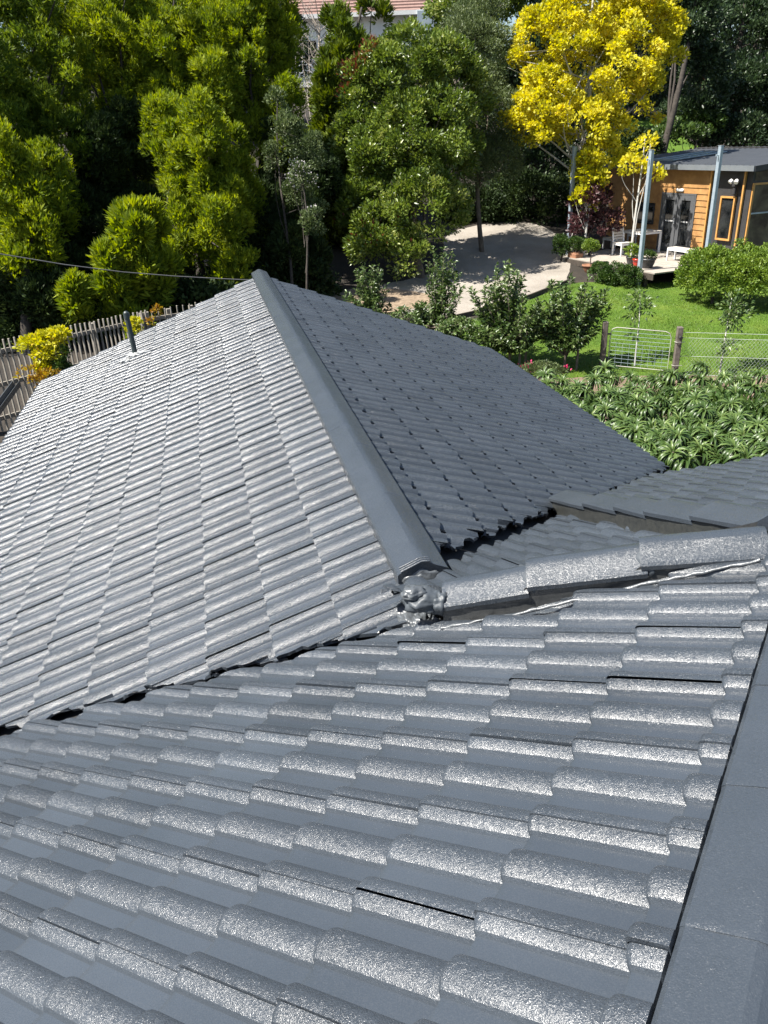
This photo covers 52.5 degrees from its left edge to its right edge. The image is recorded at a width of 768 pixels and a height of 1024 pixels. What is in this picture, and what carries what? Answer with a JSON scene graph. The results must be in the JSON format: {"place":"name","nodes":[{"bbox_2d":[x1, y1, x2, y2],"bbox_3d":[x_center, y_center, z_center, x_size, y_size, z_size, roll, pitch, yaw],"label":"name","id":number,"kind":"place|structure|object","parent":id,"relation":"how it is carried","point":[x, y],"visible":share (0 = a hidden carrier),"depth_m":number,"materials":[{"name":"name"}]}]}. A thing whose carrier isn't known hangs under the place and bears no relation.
{"place":"outdoors","nodes":[
{"label":"outdoors","id":0,"kind":"place"},
{"bbox_2d":[0,253,248,279],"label":"overhead cable","id":1,"kind":"object","parent":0,"point":[122,271],"visible":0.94,"depth_m":12.64,"materials":[{"name":"rubber"}]},
{"bbox_2d":[0,1,749,50],"label":"sky","id":2,"kind":"structure","parent":0,"point":[513,18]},
{"bbox_2d":[0,43,764,465],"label":"ground","id":3,"kind":"structure","parent":0,"point":[342,267],"depth_m":27.30,"materials":[{"name":"beige"}]},
{"bbox_2d":[0,287,40,352],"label":"understory shrub","id":4,"kind":"object","parent":3,"relation":"on","point":[10,336],"visible":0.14,"depth_m":19.76,"materials":[{"name":"green plant"}]},
{"bbox_2d":[12,363,60,393],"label":"autumn shrub","id":5,"kind":"object","parent":3,"relation":"on","point":[42,374],"visible":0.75,"depth_m":13.64,"materials":[{"name":"orange plant"}]},
{"bbox_2d":[0,115,81,354],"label":"conifer tree","id":6,"kind":"object","parent":3,"relation":"on","point":[33,199],"visible":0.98,"depth_m":19.30,"materials":[{"name":"green plant"}]},
{"bbox_2d":[12,324,72,379],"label":"bush","id":7,"kind":"object","parent":3,"relation":"on","point":[37,341],"visible":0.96,"depth_m":13.77,"materials":[{"name":"yellow plant"}]},
{"bbox_2d":[0,222,96,342],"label":"conifer tree","id":8,"kind":"object","parent":3,"relation":"on","point":[33,290],"visible":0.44,"depth_m":19.56,"materials":[{"name":"green plant"}]},
{"bbox_2d":[0,0,98,237],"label":"conifer tree","id":9,"kind":"object","parent":3,"relation":"on","point":[30,109],"visible":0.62,"depth_m":21.47,"materials":[{"name":"green plant"}]},
{"bbox_2d":[48,344,73,375],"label":"leafy shrub","id":10,"kind":"object","parent":3,"relation":"on","point":[61,363],"visible":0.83,"depth_m":13.83,"materials":[{"name":"green plant"}]},
{"bbox_2d":[0,0,127,174],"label":"conifer tree","id":11,"kind":"object","parent":3,"relation":"on","point":[84,85],"visible":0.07,"depth_m":29.29,"materials":[{"name":"green plant"}]},
{"bbox_2d":[0,310,148,430],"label":"picket fence","id":12,"kind":"object","parent":3,"relation":"on","point":[93,331],"visible":0.27,"depth_m":16.54,"materials":[{"name":"grey wood"}]},
{"bbox_2d":[52,267,98,354],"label":"conifer tree","id":13,"kind":"object","parent":3,"relation":"on","point":[73,291],"visible":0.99,"depth_m":19.10,"materials":[{"name":"green plant"}]},
{"bbox_2d":[32,298,126,344],"bbox_3d":[-7.732,-5.116,20.704,3.076,1.896,3.103,11,29,26],"label":"understory shrub","id":14,"kind":"object","parent":3,"relation":"on","point":[62,321],"visible":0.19,"depth_m":19.81,"materials":[{"name":"green plant"}]},
{"bbox_2d":[123,315,143,335],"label":"autumn shrub","id":15,"kind":"object","parent":3,"relation":"on","point":[136,327],"visible":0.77,"depth_m":15.15,"materials":[{"name":"yellow plant"}]},
{"bbox_2d":[59,94,209,275],"bbox_3d":[-8.037,-8.718,22.962,4.655,6.549,4.887,-18,30,-29],"label":"conifer tree","id":16,"kind":"object","parent":3,"relation":"on","point":[116,155],"visible":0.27,"depth_m":22.71,"materials":[{"name":"green plant"}]},
{"bbox_2d":[86,192,188,338],"bbox_3d":[-6.443,-6.118,19.876,2.555,3.833,2.544,-23,32,-36],"label":"conifer tree","id":17,"kind":"object","parent":3,"relation":"on","point":[130,240],"visible":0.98,"depth_m":19.32,"materials":[{"name":"green plant"}]},
{"bbox_2d":[54,0,240,187],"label":"conifer tree","id":18,"kind":"object","parent":3,"relation":"on","point":[143,46],"visible":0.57,"depth_m":23.13,"materials":[{"name":"green plant"}]},
{"bbox_2d":[145,303,162,325],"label":"autumn shrub","id":19,"kind":"object","parent":3,"relation":"on","point":[156,308],"visible":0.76,"depth_m":16.75,"materials":[{"name":"orange plant"}]},
{"bbox_2d":[144,302,195,328],"bbox_3d":[-4.787,-4.009,18.776,1.666,2.006,0.186,-14,28,-23],"label":"picket fence","id":20,"kind":"object","parent":3,"relation":"on","point":[168,314],"visible":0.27,"depth_m":18.26,"materials":[{"name":"grey wood"}]},
{"bbox_2d":[153,0,211,99],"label":"conifer tree","id":21,"kind":"object","parent":3,"relation":"on","point":[176,5],"visible":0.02,"depth_m":29.65,"materials":[{"name":"green plant"}]},
{"bbox_2d":[140,272,233,325],"bbox_3d":[-5.499,-5.691,21.637,3.362,1.942,3.500,14,30,31],"label":"understory shrub","id":22,"kind":"object","parent":3,"relation":"on","point":[190,291],"visible":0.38,"depth_m":20.82,"materials":[{"name":"green plant"}]},
{"bbox_2d":[137,82,269,286],"bbox_3d":[-4.987,-8.875,22.412,3.694,6.291,4.888,-7,26,-11],"label":"conifer tree","id":23,"kind":"object","parent":3,"relation":"on","point":[211,198],"visible":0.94,"depth_m":21.36,"materials":[{"name":"green plant"}]},
{"bbox_2d":[203,241,251,287],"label":"conifer tree","id":24,"kind":"object","parent":3,"relation":"on","point":[220,268],"visible":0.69,"depth_m":21.55,"materials":[{"name":"green plant"}]},
{"bbox_2d":[176,0,309,176],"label":"conifer tree","id":25,"kind":"object","parent":3,"relation":"on","point":[241,48],"visible":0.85,"depth_m":24.09,"materials":[{"name":"green plant"}]},
{"bbox_2d":[204,114,344,287],"bbox_3d":[-3.661,-9.210,24.286,4.968,5.815,6.147,-1,26,2],"label":"conifer tree","id":26,"kind":"object","parent":3,"relation":"on","point":[330,175],"visible":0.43,"depth_m":23.48,"materials":[{"name":"green plant"}]},
{"bbox_2d":[239,0,314,113],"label":"background tree","id":27,"kind":"object","parent":3,"relation":"on","point":[304,67],"visible":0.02,"depth_m":40.70,"materials":[{"name":"green plant"}]},
{"bbox_2d":[261,84,329,284],"bbox_3d":[-2.594,-9.087,22.741,1.642,6.139,2.771,-13,28,-22],"label":"tree","id":28,"kind":"object","parent":3,"relation":"on","point":[285,117],"visible":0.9,"depth_m":22.14,"materials":[{"name":"green plant"}]},
{"bbox_2d":[250,249,344,296],"bbox_3d":[-2.936,-7.067,24.039,3.491,2.144,2.948,-7,26,-11],"label":"understory shrub","id":29,"kind":"object","parent":3,"relation":"on","point":[320,283],"visible":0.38,"depth_m":23.32,"materials":[{"name":"green plant"}]},
{"bbox_2d":[285,157,326,289],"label":"tree","id":30,"kind":"object","parent":3,"relation":"on","point":[306,216],"visible":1,"depth_m":21.45,"materials":[{"name":"green plant"}]},
{"bbox_2d":[294,27,320,123],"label":"leafless shrub","id":31,"kind":"object","parent":3,"relation":"on","point":[307,77],"visible":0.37,"depth_m":35.04,"materials":[{"name":"grey plant"}]},
{"bbox_2d":[295,0,329,107],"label":"bare birch","id":32,"kind":"object","parent":3,"relation":"on","point":[317,32],"visible":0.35,"depth_m":35.77,"materials":[{"name":"plant"}]},
{"bbox_2d":[305,0,400,248],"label":"cypress tree","id":33,"kind":"object","parent":3,"relation":"on","point":[345,39],"visible":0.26,"depth_m":28.43,"materials":[{"name":"green plant"}]},
{"bbox_2d":[341,262,403,318],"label":"orchard tree","id":34,"kind":"object","parent":3,"relation":"on","point":[371,298],"visible":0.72,"depth_m":19.47,"materials":[{"name":"green plant"}]},
{"bbox_2d":[330,289,430,311],"bbox_3d":[-0.512,-6.419,23.578,3.880,0.230,2.738,0,26,6],"label":"bark bed","id":35,"kind":"object","parent":3,"relation":"on","point":[396,298],"visible":0.27,"depth_m":23.76,"materials":[{"name":"wood"}]},
{"bbox_2d":[0,269,767,1023],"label":"tiled house","id":36,"kind":"structure","parent":3,"relation":"on","point":[360,665],"depth_m":2.74,"materials":[{"name":"tile"}]},
{"bbox_2d":[295,0,505,81],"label":"white house","id":37,"kind":"structure","parent":3,"relation":"on","point":[406,8],"depth_m":55.03,"materials":[{"name":"red tile"}]},
{"bbox_2d":[327,15,500,281],"bbox_3d":[1.118,-11.935,25.905,6.204,7.971,6.680,-7,26,-11],"label":"photinia tree","id":38,"kind":"object","parent":3,"relation":"on","point":[409,176],"visible":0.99,"depth_m":24.80,"materials":[{"name":"green plant"}]},
{"bbox_2d":[405,246,466,328],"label":"orchard tree","id":39,"kind":"object","parent":3,"relation":"on","point":[438,307],"visible":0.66,"depth_m":19.21,"materials":[{"name":"green plant"}]},
{"bbox_2d":[376,38,502,149],"bbox_3d":[2.071,-21.184,39.668,8.511,5.213,7.572,-7,26,-11],"label":"background tree","id":40,"kind":"object","parent":3,"relation":"on","point":[407,59],"depth_m":39.04,"materials":[{"name":"green plant"}]},
{"bbox_2d":[397,302,483,339],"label":"shrub","id":41,"kind":"object","parent":3,"relation":"on","point":[458,328],"visible":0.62,"depth_m":18.55,"materials":[{"name":"green plant"}]},
{"bbox_2d":[355,222,569,313],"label":"gravel drive","id":42,"kind":"structure","parent":3,"relation":"on","point":[526,248],"depth_m":27.92,"materials":[{"name":"gravel"}]},
{"bbox_2d":[411,0,528,178],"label":"broadleaf tree","id":43,"kind":"object","parent":3,"relation":"on","point":[437,11],"visible":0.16,"depth_m":33.27,"materials":[{"name":"green plant"}]},
{"bbox_2d":[427,0,527,251],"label":"leaved tree","id":44,"kind":"object","parent":3,"relation":"on","point":[467,22],"visible":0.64,"depth_m":27.30,"materials":[{"name":"green plant"}]},
{"bbox_2d":[434,181,522,222],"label":"understory shrub","id":45,"kind":"object","parent":3,"relation":"on","point":[491,207],"visible":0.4,"depth_m":31.99,"materials":[{"name":"green plant"}]},
{"bbox_2d":[444,280,567,318],"bbox_3d":[3.741,-6.248,23.061,6.016,0.405,0.303,-23,33,-37],"label":"path edging","id":46,"kind":"object","parent":3,"relation":"on","point":[529,296],"visible":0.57,"depth_m":23.53,"materials":[{"name":"concrete"}]},
{"bbox_2d":[482,165,577,225],"bbox_3d":[6.269,-13.100,32.853,4.637,2.884,4.085,-7,26,-11],"label":"understory shrub","id":47,"kind":"object","parent":3,"relation":"on","point":[533,182],"visible":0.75,"depth_m":32.03,"materials":[{"name":"green plant"}]},
{"bbox_2d":[479,0,587,126],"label":"background tree","id":48,"kind":"object","parent":3,"relation":"on","point":[515,80],"visible":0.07,"depth_m":43.87,"materials":[{"name":"green plant"}]},
{"bbox_2d":[474,83,641,201],"bbox_3d":[8.643,-16.881,36.797,9.830,6.279,6.399,-7,26,-11],"label":"dark tree","id":49,"kind":"object","parent":3,"relation":"on","point":[536,157],"visible":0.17,"depth_m":35.65,"materials":[{"name":"green plant"}]},
{"bbox_2d":[551,233,571,261],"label":"clipped bush","id":50,"kind":"object","parent":3,"relation":"on","point":[560,241],"visible":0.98,"depth_m":27.41,"materials":[{"name":"green plant"}]},
{"bbox_2d":[566,146,576,254],"bbox_3d":[6.594,-10.878,27.641,0.225,3.804,0.130,-13,27,-21],"label":"steel post","id":51,"kind":"object","parent":3,"relation":"on","point":[573,165],"visible":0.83,"depth_m":27.23,"materials":[{"name":"metal"}]},
{"bbox_2d":[568,252,582,261],"bbox_3d":[6.739,-8.964,27.447,0.352,0.340,0.484,-13,27,-21],"label":"terracotta tub","id":52,"kind":"object","parent":3,"relation":"on","point":[575,254],"visible":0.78,"depth_m":27.25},
{"bbox_2d":[563,235,586,252],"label":"tub bush","id":53,"kind":"object","parent":52,"relation":"in","point":[576,247],"visible":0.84,"depth_m":27.18,"materials":[{"name":"green plant"}]},
{"bbox_2d":[582,264,591,272],"bbox_3d":[6.925,-8.195,26.202,0.540,0.240,0.534,-7,26,-11],"label":"terracotta bowl","id":54,"kind":"object","parent":3,"relation":"on","point":[586,267],"visible":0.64,"depth_m":26.08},
{"bbox_2d":[581,237,600,265],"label":"topiary","id":55,"kind":"object","parent":54,"relation":"on","point":[591,243],"visible":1,"depth_m":25.76,"materials":[{"name":"green plant"}]},
{"bbox_2d":[567,145,611,261],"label":"yellow green sapling","id":56,"kind":"object","parent":3,"relation":"on","point":[599,172],"visible":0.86,"depth_m":26.74,"materials":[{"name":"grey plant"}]},
{"bbox_2d":[495,0,690,255],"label":"yellow tree","id":57,"kind":"object","parent":3,"relation":"on","point":[611,28],"visible":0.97,"depth_m":26.22,"materials":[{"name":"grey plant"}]},
{"bbox_2d":[566,179,626,255],"bbox_3d":[7.403,-10.322,27.643,2.107,2.900,1.828,-7,26,-11],"label":"plum shrub","id":58,"kind":"object","parent":3,"relation":"on","point":[604,212],"visible":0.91,"depth_m":27.14,"materials":[{"name":"purple plant"}]},
{"bbox_2d":[564,393,637,440],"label":"spear leaf shrub","id":59,"kind":"object","parent":3,"relation":"on","point":[604,410],"visible":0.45,"depth_m":12.81,"materials":[{"name":"green plant"}]},
{"bbox_2d":[525,0,694,122],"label":"background tree","id":60,"kind":"object","parent":3,"relation":"on","point":[663,94],"visible":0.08,"depth_m":46.74,"materials":[{"name":"green plant"}]},
{"bbox_2d":[587,260,643,285],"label":"box hedge","id":61,"kind":"object","parent":3,"relation":"on","point":[623,274],"visible":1,"depth_m":24.42,"materials":[{"name":"green plant"}]},
{"bbox_2d":[565,248,689,286],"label":"timber deck","id":62,"kind":"structure","parent":3,"relation":"on","point":[662,265],"depth_m":26.66,"materials":[{"name":"wood"}]},
{"bbox_2d":[611,227,629,256],"bbox_3d":[8.360,-9.500,27.364,0.500,0.905,0.601,-13,27,-21],"label":"garden chair","id":63,"kind":"object","parent":62,"relation":"on","point":[623,243],"visible":0.74,"depth_m":27.43,"materials":[{"name":"white paint"}]},
{"bbox_2d":[622,241,638,263],"bbox_3d":[8.023,-8.372,25.185,0.604,0.770,0.597,20,33,38],"label":"flower pot","id":64,"kind":"object","parent":62,"relation":"on","point":[634,247],"visible":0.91,"depth_m":25.11,"materials":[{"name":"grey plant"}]},
{"bbox_2d":[622,228,661,252],"bbox_3d":[9.218,-9.701,27.905,0.900,0.740,1.000,-13,27,-21],"label":"garden table","id":65,"kind":"object","parent":62,"relation":"on","point":[648,231],"visible":0.42,"depth_m":27.60,"materials":[{"name":"white paint"}]},
{"bbox_2d":[642,249,657,268],"bbox_3d":[8.351,-8.021,24.644,0.568,0.580,0.537,-24,33,-37],"label":"flower pot","id":66,"kind":"object","parent":62,"relation":"on","point":[648,262],"visible":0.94,"depth_m":24.52,"materials":[{"name":"grey ceramic"}]},
{"bbox_2d":[666,246,692,259],"bbox_3d":[9.790,-8.468,25.647,0.380,0.420,0.950,-13,27,-21],"label":"garden bench","id":67,"kind":"object","parent":62,"relation":"on","point":[679,249],"visible":0.56,"depth_m":25.71,"materials":[{"name":"white paint"}]},
{"bbox_2d":[603,125,667,180],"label":"understory shrub","id":68,"kind":"object","parent":3,"relation":"on","point":[626,142],"visible":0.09,"depth_m":33.14,"materials":[{"name":"green plant"}]},
{"bbox_2d":[617,130,667,255],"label":"yellow sapling","id":69,"kind":"object","parent":3,"relation":"on","point":[632,156],"visible":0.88,"depth_m":25.52,"materials":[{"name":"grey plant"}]},
{"bbox_2d":[543,375,767,421],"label":"soil bed","id":70,"kind":"object","parent":3,"relation":"on","point":[596,388],"visible":0.06,"depth_m":17.25,"materials":[{"name":"soil"}]},
{"bbox_2d":[518,359,571,379],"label":"fuchsia shrub","id":71,"kind":"object","parent":70,"relation":"on","point":[536,365],"visible":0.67,"depth_m":16.59,"materials":[{"name":"green plant"}]},
{"bbox_2d":[535,366,621,404],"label":"spear leaf shrub","id":72,"kind":"object","parent":70,"relation":"on","point":[592,379],"visible":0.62,"depth_m":14.79,"materials":[{"name":"green plant"}]},
{"bbox_2d":[592,358,676,416],"bbox_3d":[4.685,-2.190,14.861,1.640,1.254,1.696,21,34,40],"label":"spear leaf shrub","id":73,"kind":"object","parent":70,"relation":"on","point":[627,389],"visible":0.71,"depth_m":14.72,"materials":[{"name":"green plant"}]},
{"bbox_2d":[619,421,695,469],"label":"spear leaf shrub","id":74,"kind":"object","parent":3,"relation":"on","point":[647,441],"visible":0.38,"depth_m":11.43,"materials":[{"name":"green plant"}]},
{"bbox_2d":[555,385,767,471],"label":"understory shrub","id":75,"kind":"object","parent":3,"relation":"on","point":[738,394],"visible":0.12,"depth_m":13.20,"materials":[{"name":"green plant"}]},
{"bbox_2d":[621,392,706,444],"bbox_3d":[4.564,-1.195,12.739,1.372,1.300,1.539,9,28,23],"label":"spear leaf shrub","id":76,"kind":"object","parent":3,"relation":"on","point":[647,410],"visible":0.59,"depth_m":12.74,"materials":[{"name":"green plant"}]},
{"bbox_2d":[603,146,767,271],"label":"garden studio","id":77,"kind":"structure","parent":3,"relation":"on","point":[679,204],"depth_m":26.53,"materials":[{"name":"brown wood"}]},
{"bbox_2d":[635,204,654,223],"bbox_3d":[9.577,-10.957,28.619,0.070,0.617,1.003,-13,27,-21],"label":"window","id":78,"kind":"structure","parent":77,"relation":"in","point":[650,219],"depth_m":28.48,"materials":[{"name":"black glass"}]},
{"bbox_2d":[658,194,678,250],"bbox_3d":[10.070,-10.277,27.662,0.115,1.869,0.740,-13,27,-21],"label":"door","id":79,"kind":"structure","parent":77,"relation":"in","point":[669,206],"depth_m":27.63,"materials":[{"name":"grey paint"}]},
{"bbox_2d":[673,195,694,252],"bbox_3d":[10.410,-9.993,27.039,0.050,1.869,0.740,-13,27,-21],"label":"door","id":80,"kind":"structure","parent":77,"relation":"in","point":[685,203],"depth_m":27.00,"materials":[{"name":"grey paint"}]},
{"bbox_2d":[715,196,736,240],"bbox_3d":[11.135,-9.569,25.396,0.070,1.347,0.606,-13,27,-21],"label":"window","id":81,"kind":"structure","parent":77,"relation":"in","point":[727,204],"depth_m":25.39,"materials":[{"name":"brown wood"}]},
{"bbox_2d":[744,182,767,250],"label":"window","id":82,"kind":"structure","parent":77,"relation":"in","point":[756,232],"depth_m":24.85,"materials":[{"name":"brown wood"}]},
{"bbox_2d":[652,108,728,151],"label":"leafy shrub","id":83,"kind":"object","parent":3,"relation":"on","point":[682,128],"visible":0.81,"depth_m":34.03,"materials":[{"name":"green plant"}]},
{"bbox_2d":[654,419,737,470],"bbox_3d":[4.390,-0.444,10.998,1.313,1.461,1.369,1,26,6],"label":"spear leaf shrub","id":84,"kind":"object","parent":3,"relation":"on","point":[700,448],"visible":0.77,"depth_m":10.75,"materials":[{"name":"green plant"}]},
{"bbox_2d":[658,360,736,413],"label":"spear leaf shrub","id":85,"kind":"object","parent":3,"relation":"on","point":[700,383],"visible":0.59,"depth_m":14.36,"materials":[{"name":"green plant"}]},
{"bbox_2d":[655,0,741,153],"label":"dark tree","id":86,"kind":"object","parent":3,"relation":"on","point":[714,57],"visible":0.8,"depth_m":33.26,"materials":[{"name":"green plant"}]},
{"bbox_2d":[649,19,767,109],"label":"background tree","id":87,"kind":"object","parent":3,"relation":"on","point":[747,42],"visible":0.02,"depth_m":50.96,"materials":[{"name":"green plant"}]},
{"bbox_2d":[680,332,767,376],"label":"wire fence","id":88,"kind":"object","parent":3,"relation":"on","point":[725,352],"visible":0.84,"depth_m":17.30,"materials":[{"name":"metal"}]},
{"bbox_2d":[681,388,767,465],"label":"spear leaf shrub","id":89,"kind":"object","parent":3,"relation":"on","point":[695,399],"visible":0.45,"depth_m":12.37,"materials":[{"name":"green plant"}]},
{"bbox_2d":[684,0,767,146],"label":"dark tree","id":90,"kind":"object","parent":3,"relation":"on","point":[751,16],"visible":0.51,"depth_m":35.17,"materials":[{"name":"green plant"}]},
{"bbox_2d":[686,106,767,148],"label":"understory shrub","id":91,"kind":"object","parent":3,"relation":"on","point":[740,134],"visible":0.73,"depth_m":34.58,"materials":[{"name":"green plant"}]},
{"bbox_2d":[714,410,767,463],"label":"spear leaf shrub","id":92,"kind":"object","parent":3,"relation":"on","point":[755,445],"visible":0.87,"depth_m":10.51,"materials":[{"name":"green plant"}]},
{"bbox_2d":[715,370,767,414],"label":"spear leaf shrub","id":93,"kind":"object","parent":3,"relation":"on","point":[744,380],"visible":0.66,"depth_m":13.98,"materials":[{"name":"green plant"}]},
{"bbox_2d":[462,281,767,377],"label":"lawn","id":94,"kind":"structure","parent":0,"point":[557,356],"depth_m":20.14,"materials":[{"name":"plant"}]},
{"bbox_2d":[464,258,551,360],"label":"orchard tree","id":95,"kind":"object","parent":94,"relation":"on","point":[503,328],"visible":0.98,"depth_m":17.75,"materials":[{"name":"green plant"}]},
{"bbox_2d":[528,272,613,369],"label":"orchard tree","id":96,"kind":"object","parent":94,"relation":"on","point":[567,331],"visible":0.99,"depth_m":17.68,"materials":[{"name":"green plant"}]},
{"bbox_2d":[599,321,608,365],"bbox_3d":[5.046,-3.731,17.926,0.120,1.300,0.150,1,26,7],"label":"gate post","id":97,"kind":"object","parent":94,"relation":"on","point":[604,336],"visible":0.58,"depth_m":17.78,"materials":[{"name":"wood"}]},
{"bbox_2d":[606,327,671,370],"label":"garden gate","id":98,"kind":"structure","parent":97,"relation":"attached to","point":[610,333],"depth_m":17.69,"materials":[{"name":"metal"}]},
{"bbox_2d":[614,284,658,365],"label":"sapling","id":99,"kind":"object","parent":94,"relation":"on","point":[638,298],"visible":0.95,"depth_m":18.10,"materials":[{"name":"green plant"}]},
{"bbox_2d":[636,150,653,285],"bbox_3d":[7.909,-8.809,23.780,0.225,4.088,0.130,-13,27,-21],"label":"steel post","id":100,"kind":"object","parent":94,"relation":"on","point":[650,159],"visible":0.87,"depth_m":23.57,"materials":[{"name":"metal"}]},
{"bbox_2d":[671,326,683,370],"bbox_3d":[6.580,-3.499,17.486,0.186,1.300,0.218,-7,26,-11],"label":"gate post","id":101,"kind":"object","parent":94,"relation":"on","point":[679,337],"visible":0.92,"depth_m":17.38,"materials":[{"name":"wood"}]},
{"bbox_2d":[705,145,724,246],"bbox_3d":[10.010,-8.966,23.917,0.225,4.148,0.130,-13,27,-21],"label":"steel post","id":102,"kind":"object","parent":94,"relation":"on","point":[719,155],"visible":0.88,"depth_m":23.58,"materials":[{"name":"metal"}]},
{"bbox_2d":[673,236,767,303],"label":"clipped hedge","id":103,"kind":"object","parent":94,"relation":"on","point":[743,266],"visible":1,"depth_m":21.76,"materials":[{"name":"green plant"}]},
{"bbox_2d":[709,288,759,371],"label":"sapling","id":104,"kind":"object","parent":94,"relation":"on","point":[727,314],"visible":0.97,"depth_m":17.46,"materials":[{"name":"green plant"}]},
{"bbox_2d":[631,117,697,152],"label":"hill lawn","id":105,"kind":"structure","parent":0,"point":[646,123],"depth_m":42.91,"materials":[{"name":"plant"}]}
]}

